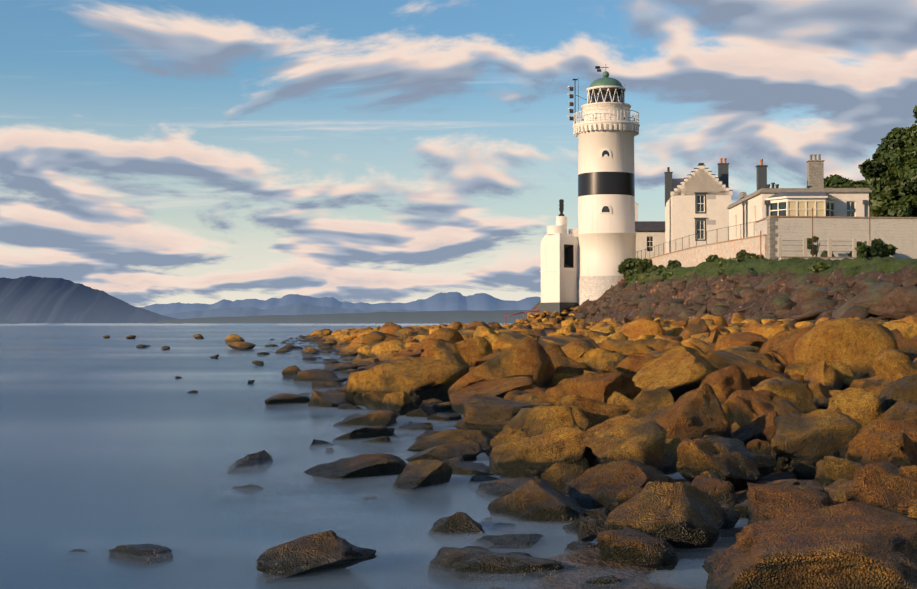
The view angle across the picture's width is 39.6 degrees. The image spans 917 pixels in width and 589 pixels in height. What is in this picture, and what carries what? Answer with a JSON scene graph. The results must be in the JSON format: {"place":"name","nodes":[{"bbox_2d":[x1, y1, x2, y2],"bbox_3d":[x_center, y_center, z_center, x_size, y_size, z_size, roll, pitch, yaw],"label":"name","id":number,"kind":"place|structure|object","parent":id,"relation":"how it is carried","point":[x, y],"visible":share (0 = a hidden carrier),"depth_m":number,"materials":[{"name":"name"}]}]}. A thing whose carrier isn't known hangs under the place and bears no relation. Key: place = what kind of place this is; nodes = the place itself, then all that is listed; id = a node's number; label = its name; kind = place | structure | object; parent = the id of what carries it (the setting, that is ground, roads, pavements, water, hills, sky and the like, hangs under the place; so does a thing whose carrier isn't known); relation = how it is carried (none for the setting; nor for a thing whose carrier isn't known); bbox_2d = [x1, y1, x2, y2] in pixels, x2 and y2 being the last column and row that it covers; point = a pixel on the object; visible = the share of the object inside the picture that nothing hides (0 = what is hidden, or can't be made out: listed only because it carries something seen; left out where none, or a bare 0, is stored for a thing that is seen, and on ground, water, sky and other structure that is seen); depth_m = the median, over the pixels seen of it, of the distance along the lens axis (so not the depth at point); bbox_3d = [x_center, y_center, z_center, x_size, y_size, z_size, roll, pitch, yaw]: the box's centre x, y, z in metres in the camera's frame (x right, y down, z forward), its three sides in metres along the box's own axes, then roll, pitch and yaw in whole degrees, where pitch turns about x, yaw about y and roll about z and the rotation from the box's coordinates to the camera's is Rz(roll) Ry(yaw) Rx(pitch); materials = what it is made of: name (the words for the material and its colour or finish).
{"place":"outdoors","nodes":[
{"label":"outdoors","id":0,"kind":"place"},
{"bbox_2d":[0,317,12,322],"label":"headland hill","id":1,"kind":"structure","parent":0,"point":[2,320],"depth_m":2978.24,"materials":[{"name":"blue"}]},
{"bbox_2d":[0,276,176,322],"bbox_3d":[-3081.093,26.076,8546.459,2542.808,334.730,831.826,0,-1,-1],"label":"hill","id":2,"kind":"structure","parent":0,"point":[30,299],"depth_m":8650.55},
{"bbox_2d":[163,302,416,318],"bbox_3d":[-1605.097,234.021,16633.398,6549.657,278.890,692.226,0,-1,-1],"label":"hill","id":3,"kind":"structure","parent":0,"point":[299,308],"depth_m":16820.60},
{"bbox_2d":[138,292,540,314],"bbox_3d":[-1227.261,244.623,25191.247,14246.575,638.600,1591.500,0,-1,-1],"label":"hill","id":4,"kind":"structure","parent":0,"point":[450,301],"depth_m":25654.96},
{"bbox_2d":[150,310,530,322],"bbox_3d":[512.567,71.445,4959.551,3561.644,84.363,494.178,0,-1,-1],"label":"shoreline","id":5,"kind":"structure","parent":0,"point":[468,316],"depth_m":5059.66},
{"bbox_2d":[0,323,744,588],"bbox_3d":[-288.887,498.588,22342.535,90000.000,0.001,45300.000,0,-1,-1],"label":"sea water","id":6,"kind":"structure","parent":0,"point":[74,397],"depth_m":10.95,"materials":[{"name":"blue liquid"}]},
{"bbox_2d":[0,338,747,588],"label":"sea foam","id":7,"kind":"object","parent":6,"relation":"on","point":[324,510],"depth_m":7.88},
{"bbox_2d":[54,337,748,588],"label":"sea foam rings","id":8,"kind":"object","parent":6,"relation":"on","point":[471,505],"depth_m":8.05,"materials":[{"name":"liquid"}]},
{"bbox_2d":[0,0,916,306],"label":"sky","id":9,"kind":"structure","parent":0,"point":[152,151],"materials":[{"name":"blue"}]},
{"bbox_2d":[477,266,916,588],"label":"shore ground","id":10,"kind":"structure","parent":0,"point":[589,557],"depth_m":6.33,"materials":[{"name":"brown soil"}]},
{"bbox_2d":[69,271,916,588],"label":"shore rocks","id":11,"kind":"object","parent":10,"relation":"on","point":[711,405],"visible":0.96,"depth_m":10.66,"materials":[{"name":"brown stone"}]},
{"bbox_2d":[505,199,578,323],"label":"foghorn house","id":12,"kind":"structure","parent":10,"relation":"on","point":[559,271],"depth_m":135.93,"materials":[{"name":"white paint"}]},
{"bbox_2d":[567,66,639,304],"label":"lighthouse tower","id":13,"kind":"structure","parent":10,"relation":"on","point":[605,131],"depth_m":134.92,"materials":[{"name":"white paint"}]},
{"bbox_2d":[623,268,643,277],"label":"bush","id":14,"kind":"object","parent":10,"relation":"on","point":[631,273],"visible":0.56,"depth_m":130.21,"materials":[{"name":"green plant"}]},
{"bbox_2d":[618,257,652,273],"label":"bush","id":15,"kind":"object","parent":10,"relation":"on","point":[645,264],"visible":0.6,"depth_m":133.05,"materials":[{"name":"green plant"}]},
{"bbox_2d":[635,202,664,259],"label":"link building","id":16,"kind":"structure","parent":10,"relation":"on","point":[649,234],"depth_m":148.95,"materials":[{"name":"paint"}]},
{"bbox_2d":[645,266,662,272],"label":"bush","id":17,"kind":"object","parent":10,"relation":"on","point":[651,269],"visible":0.4,"depth_m":122.15,"materials":[{"name":"green plant"}]},
{"bbox_2d":[655,268,668,275],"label":"grass","id":18,"kind":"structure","parent":10,"relation":"on","point":[658,272],"depth_m":114.66,"materials":[{"name":"green plant"}]},
{"bbox_2d":[662,271,674,279],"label":"grass","id":19,"kind":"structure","parent":10,"relation":"on","point":[665,276],"depth_m":110.53,"materials":[{"name":"green plant"}]},
{"bbox_2d":[667,260,680,268],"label":"bush","id":20,"kind":"object","parent":10,"relation":"on","point":[673,264],"visible":0.85,"depth_m":113.85,"materials":[{"name":"green plant"}]},
{"bbox_2d":[664,158,732,253],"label":"house","id":21,"kind":"structure","parent":10,"relation":"on","point":[698,200],"depth_m":125.60,"materials":[{"name":"white paint"}]},
{"bbox_2d":[705,254,717,262],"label":"bush","id":22,"kind":"object","parent":10,"relation":"on","point":[710,258],"visible":0.38,"depth_m":103.76,"materials":[{"name":"green plant"}]},
{"bbox_2d":[714,257,733,263],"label":"grass","id":23,"kind":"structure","parent":10,"relation":"on","point":[719,259],"depth_m":102.55,"materials":[{"name":"green plant"}]},
{"bbox_2d":[559,256,916,324],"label":"grassy bank","id":24,"kind":"structure","parent":10,"relation":"on","point":[890,269],"depth_m":78.56,"materials":[{"name":"green plant"}]},
{"bbox_2d":[734,257,747,261],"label":"grass","id":25,"kind":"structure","parent":10,"relation":"on","point":[740,260],"depth_m":95.81,"materials":[{"name":"green plant"}]},
{"bbox_2d":[736,250,755,258],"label":"bush","id":26,"kind":"object","parent":10,"relation":"on","point":[743,254],"visible":0.62,"depth_m":99.69,"materials":[{"name":"green plant"}]},
{"bbox_2d":[753,254,764,258],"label":"grass","id":27,"kind":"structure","parent":10,"relation":"on","point":[758,257],"depth_m":97.87,"materials":[{"name":"green plant"}]},
{"bbox_2d":[636,206,916,267],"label":"sea wall and fences","id":28,"kind":"structure","parent":10,"relation":"on","point":[784,237],"depth_m":99.30,"materials":[{"name":"stone"}]},
{"bbox_2d":[727,154,871,239],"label":"house","id":29,"kind":"structure","parent":10,"relation":"on","point":[763,200],"depth_m":105.32,"materials":[{"name":"white paint"}]},
{"bbox_2d":[807,236,819,256],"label":"bush","id":30,"kind":"object","parent":10,"relation":"on","point":[815,239],"visible":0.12,"depth_m":96.97,"materials":[{"name":"green plant"}]},
{"bbox_2d":[808,261,834,272],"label":"bush","id":31,"kind":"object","parent":10,"relation":"on","point":[820,266],"depth_m":71.19,"materials":[{"name":"green plant"}]},
{"bbox_2d":[820,251,834,256],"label":"bush","id":32,"kind":"object","parent":10,"relation":"on","point":[824,253],"depth_m":88.64,"materials":[{"name":"green plant"}]},
{"bbox_2d":[806,174,866,187],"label":"tree","id":33,"kind":"object","parent":10,"relation":"on","point":[832,180],"visible":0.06,"depth_m":159.54,"materials":[{"name":"green plant"}]},
{"bbox_2d":[836,178,851,186],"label":"tree","id":34,"kind":"object","parent":10,"relation":"on","point":[841,182],"visible":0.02,"depth_m":148.71,"materials":[{"name":"green plant"}]},
{"bbox_2d":[824,180,878,216],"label":"tree","id":35,"kind":"object","parent":10,"relation":"on","point":[854,184],"visible":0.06,"depth_m":139.92,"materials":[{"name":"green plant"}]},
{"bbox_2d":[848,241,876,259],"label":"bush","id":36,"kind":"object","parent":10,"relation":"on","point":[863,250],"visible":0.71,"depth_m":88.57,"materials":[{"name":"green plant"}]},
{"bbox_2d":[864,238,897,257],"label":"bush","id":37,"kind":"object","parent":10,"relation":"on","point":[886,250],"visible":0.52,"depth_m":91.50,"materials":[{"name":"green plant"}]},
{"bbox_2d":[861,126,911,181],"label":"tree","id":38,"kind":"object","parent":10,"relation":"on","point":[865,176],"depth_m":150.40,"materials":[{"name":"green plant"}]},
{"bbox_2d":[858,147,916,216],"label":"tree","id":39,"kind":"object","parent":10,"relation":"on","point":[892,180],"visible":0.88,"depth_m":129.87,"materials":[{"name":"green plant"}]},
{"bbox_2d":[865,123,916,189],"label":"tree","id":40,"kind":"object","parent":10,"relation":"on","point":[903,138],"visible":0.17,"depth_m":140.18,"materials":[{"name":"green plant"}]},
{"bbox_2d":[913,105,916,122],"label":"tree","id":41,"kind":"object","parent":10,"relation":"on","point":[915,111],"visible":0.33,"depth_m":144.13,"materials":[{"name":"green plant"}]},
{"bbox_2d":[715,268,727,276],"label":"grass","id":42,"kind":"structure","parent":0,"point":[722,272],"depth_m":95.38,"materials":[{"name":"green plant"}]},
{"bbox_2d":[718,261,726,267],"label":"grass","id":43,"kind":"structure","parent":0,"point":[721,262],"depth_m":99.68,"materials":[{"name":"green plant"}]}
]}

